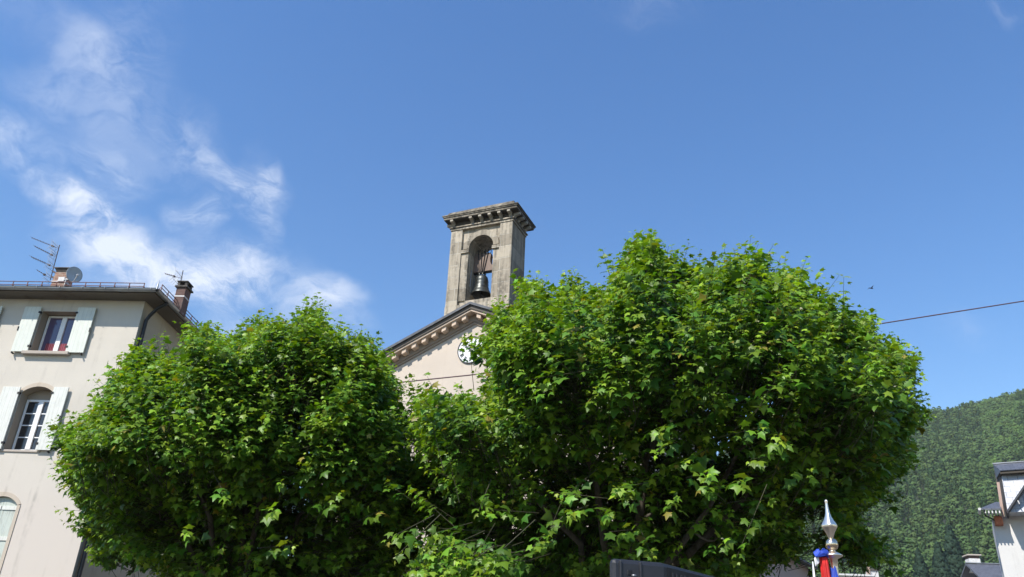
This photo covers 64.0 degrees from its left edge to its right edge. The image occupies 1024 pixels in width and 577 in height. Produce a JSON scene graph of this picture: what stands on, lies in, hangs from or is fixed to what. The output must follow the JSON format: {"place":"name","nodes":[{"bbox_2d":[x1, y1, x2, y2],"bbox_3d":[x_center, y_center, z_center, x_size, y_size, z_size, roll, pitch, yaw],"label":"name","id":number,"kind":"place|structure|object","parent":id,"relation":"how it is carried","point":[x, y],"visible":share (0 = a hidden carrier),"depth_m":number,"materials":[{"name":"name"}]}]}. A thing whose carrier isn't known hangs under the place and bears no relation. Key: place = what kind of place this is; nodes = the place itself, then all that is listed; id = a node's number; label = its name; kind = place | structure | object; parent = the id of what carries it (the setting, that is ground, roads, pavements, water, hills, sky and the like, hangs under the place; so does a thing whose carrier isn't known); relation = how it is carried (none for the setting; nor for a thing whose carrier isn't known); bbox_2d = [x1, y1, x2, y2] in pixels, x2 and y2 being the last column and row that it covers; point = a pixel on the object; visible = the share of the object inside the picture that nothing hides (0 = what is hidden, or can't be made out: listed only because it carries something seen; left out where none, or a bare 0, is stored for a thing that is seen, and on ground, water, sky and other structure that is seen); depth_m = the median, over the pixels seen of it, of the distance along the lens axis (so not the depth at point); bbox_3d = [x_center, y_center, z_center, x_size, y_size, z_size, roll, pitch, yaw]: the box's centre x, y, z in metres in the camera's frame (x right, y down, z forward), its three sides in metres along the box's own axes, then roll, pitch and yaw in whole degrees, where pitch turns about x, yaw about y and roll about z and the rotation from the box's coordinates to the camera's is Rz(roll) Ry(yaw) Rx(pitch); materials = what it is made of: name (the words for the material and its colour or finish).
{"place":"outdoors","nodes":[
{"label":"outdoors","id":0,"kind":"place"},
{"bbox_2d":[0,0,1023,555],"label":"sky","id":1,"kind":"structure","parent":0,"point":[273,154],"materials":[{"name":"blue"}]},
{"bbox_2d":[839,567,879,576],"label":"white house","id":2,"kind":"structure","parent":0,"point":[872,572],"depth_m":67.00,"materials":[{"name":"paint"}]},
{"bbox_2d":[812,412,1021,572],"bbox_3d":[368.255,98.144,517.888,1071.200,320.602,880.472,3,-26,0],"label":"hill","id":3,"kind":"structure","parent":0,"point":[944,520],"depth_m":433.10,"materials":[{"name":"green plant"}]},
{"bbox_2d":[721,388,1023,576],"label":"forest","id":4,"kind":"object","parent":3,"relation":"on","point":[951,444],"visible":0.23,"depth_m":448.73,"materials":[{"name":"green plant"}]},
{"bbox_2d":[912,547,930,576],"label":"conifer tree","id":5,"kind":"object","parent":3,"relation":"on","point":[920,567],"visible":1,"depth_m":236.68,"materials":[{"name":"green plant"}]},
{"bbox_2d":[931,541,953,576],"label":"conifer tree","id":6,"kind":"object","parent":3,"relation":"on","point":[940,566],"visible":1,"depth_m":240.50,"materials":[{"name":"green plant"}]},
{"bbox_2d":[943,524,964,576],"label":"conifer tree","id":7,"kind":"object","parent":3,"relation":"on","point":[953,552],"visible":0.78,"depth_m":253.35,"materials":[{"name":"green plant"}]},
{"bbox_2d":[973,547,983,562],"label":"conifer tree","id":8,"kind":"object","parent":3,"relation":"on","point":[975,550],"visible":0.22,"depth_m":247.63,"materials":[{"name":"green plant"}]},
{"bbox_2d":[961,554,1001,576],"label":"house","id":9,"kind":"structure","parent":0,"point":[974,566],"depth_m":61.86,"materials":[{"name":"white paint"}]},
{"bbox_2d":[978,461,1023,576],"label":"house","id":10,"kind":"structure","parent":0,"point":[1008,531],"depth_m":35.32,"materials":[{"name":"white paint"}]},
{"bbox_3d":[0.646,2.784,3.811,0.803,1.645,0.699,3,-26,0],"label":"speaker stand","id":11,"kind":"object","parent":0,"visible":0},
{"bbox_2d":[610,559,713,576],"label":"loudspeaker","id":12,"kind":"object","parent":11,"relation":"on","point":[625,568],"visible":1,"depth_m":4.36,"materials":[{"name":"plastic"}]},
{"label":"ground","id":13,"kind":"structure","parent":0,"visible":0},
{"bbox_2d":[0,267,210,576],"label":"town house","id":14,"kind":"structure","parent":13,"relation":"on","point":[61,343],"depth_m":21.13,"materials":[{"name":"paint"}]},
{"bbox_2d":[0,492,20,571],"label":"window","id":15,"kind":"structure","parent":14,"relation":"in","point":[10,505],"depth_m":19.55,"materials":[{"name":"paint"}]},
{"bbox_2d":[0,382,68,452],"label":"window","id":16,"kind":"structure","parent":14,"relation":"in","point":[38,405],"depth_m":20.73,"materials":[{"name":"paint"}]},
{"bbox_2d":[29,236,59,283],"bbox_3d":[-13.766,-0.858,24.054,1.145,1.479,0.367,1,-27,4],"label":"tv aerial","id":17,"kind":"object","parent":14,"relation":"attached to","point":[49,264],"visible":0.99,"depth_m":24.03,"materials":[{"name":"metal"}]},
{"bbox_2d":[11,306,96,355],"bbox_3d":[-12.074,1.198,21.783,1.988,1.355,0.510,1,-27,4],"label":"window","id":18,"kind":"structure","parent":14,"relation":"in","point":[58,333],"depth_m":21.75,"materials":[{"name":"paint"}]},
{"bbox_2d":[58,266,82,284],"bbox_3d":[-12.713,-0.352,23.512,0.790,0.616,0.386,1,-27,4],"label":"satellite dish","id":19,"kind":"object","parent":14,"relation":"attached to","point":[74,274],"visible":0.96,"depth_m":23.58,"materials":[{"name":"grey metal"}]},
{"bbox_2d":[165,267,183,286],"bbox_3d":[-9.562,-0.062,23.057,0.536,1.017,0.529,22,-32,-34],"label":"tv aerial","id":20,"kind":"object","parent":14,"relation":"attached to","point":[174,276],"visible":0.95,"depth_m":23.18,"materials":[{"name":"metal"}]},
{"bbox_2d":[403,301,1023,382],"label":"cable","id":21,"kind":"object","parent":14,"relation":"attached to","point":[876,324],"visible":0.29,"depth_m":26.62,"materials":[{"name":"rubber"}]},
{"bbox_2d":[43,292,430,576],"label":"maple tree","id":22,"kind":"object","parent":13,"relation":"on","point":[248,421],"visible":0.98,"depth_m":12.10,"materials":[{"name":"green plant"}]},
{"bbox_2d":[316,201,713,575],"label":"church","id":23,"kind":"structure","parent":13,"relation":"on","point":[500,230],"depth_m":31.02,"materials":[{"name":"paint"}]},
{"bbox_2d":[457,336,481,363],"bbox_3d":[-1.517,2.247,30.111,1.070,1.070,0.062,-8,-29,21],"label":"clock","id":24,"kind":"object","parent":23,"relation":"attached to","point":[464,355],"visible":0.37,"depth_m":30.14,"materials":[{"name":"white"}]},
{"bbox_2d":[470,249,492,298],"bbox_3d":[-1.289,-0.642,32.237,1.091,2.101,0.800,12,-28,-18],"label":"bell","id":25,"kind":"object","parent":23,"relation":"hanging from","point":[482,263],"visible":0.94,"depth_m":32.17,"materials":[{"name":"grey metal"}]},
{"bbox_2d":[381,228,935,576],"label":"maple tree","id":26,"kind":"object","parent":13,"relation":"on","point":[643,339],"visible":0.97,"depth_m":10.38,"materials":[{"name":"green plant"}]},
{"bbox_2d":[760,555,817,576],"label":"pink house","id":27,"kind":"structure","parent":13,"relation":"on","point":[802,572],"depth_m":39.91,"materials":[{"name":"paint"}]},
{"bbox_2d":[812,500,842,576],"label":"flag pole","id":28,"kind":"object","parent":13,"relation":"on","point":[829,527],"visible":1,"depth_m":4.83,"materials":[{"name":"silver metal"}]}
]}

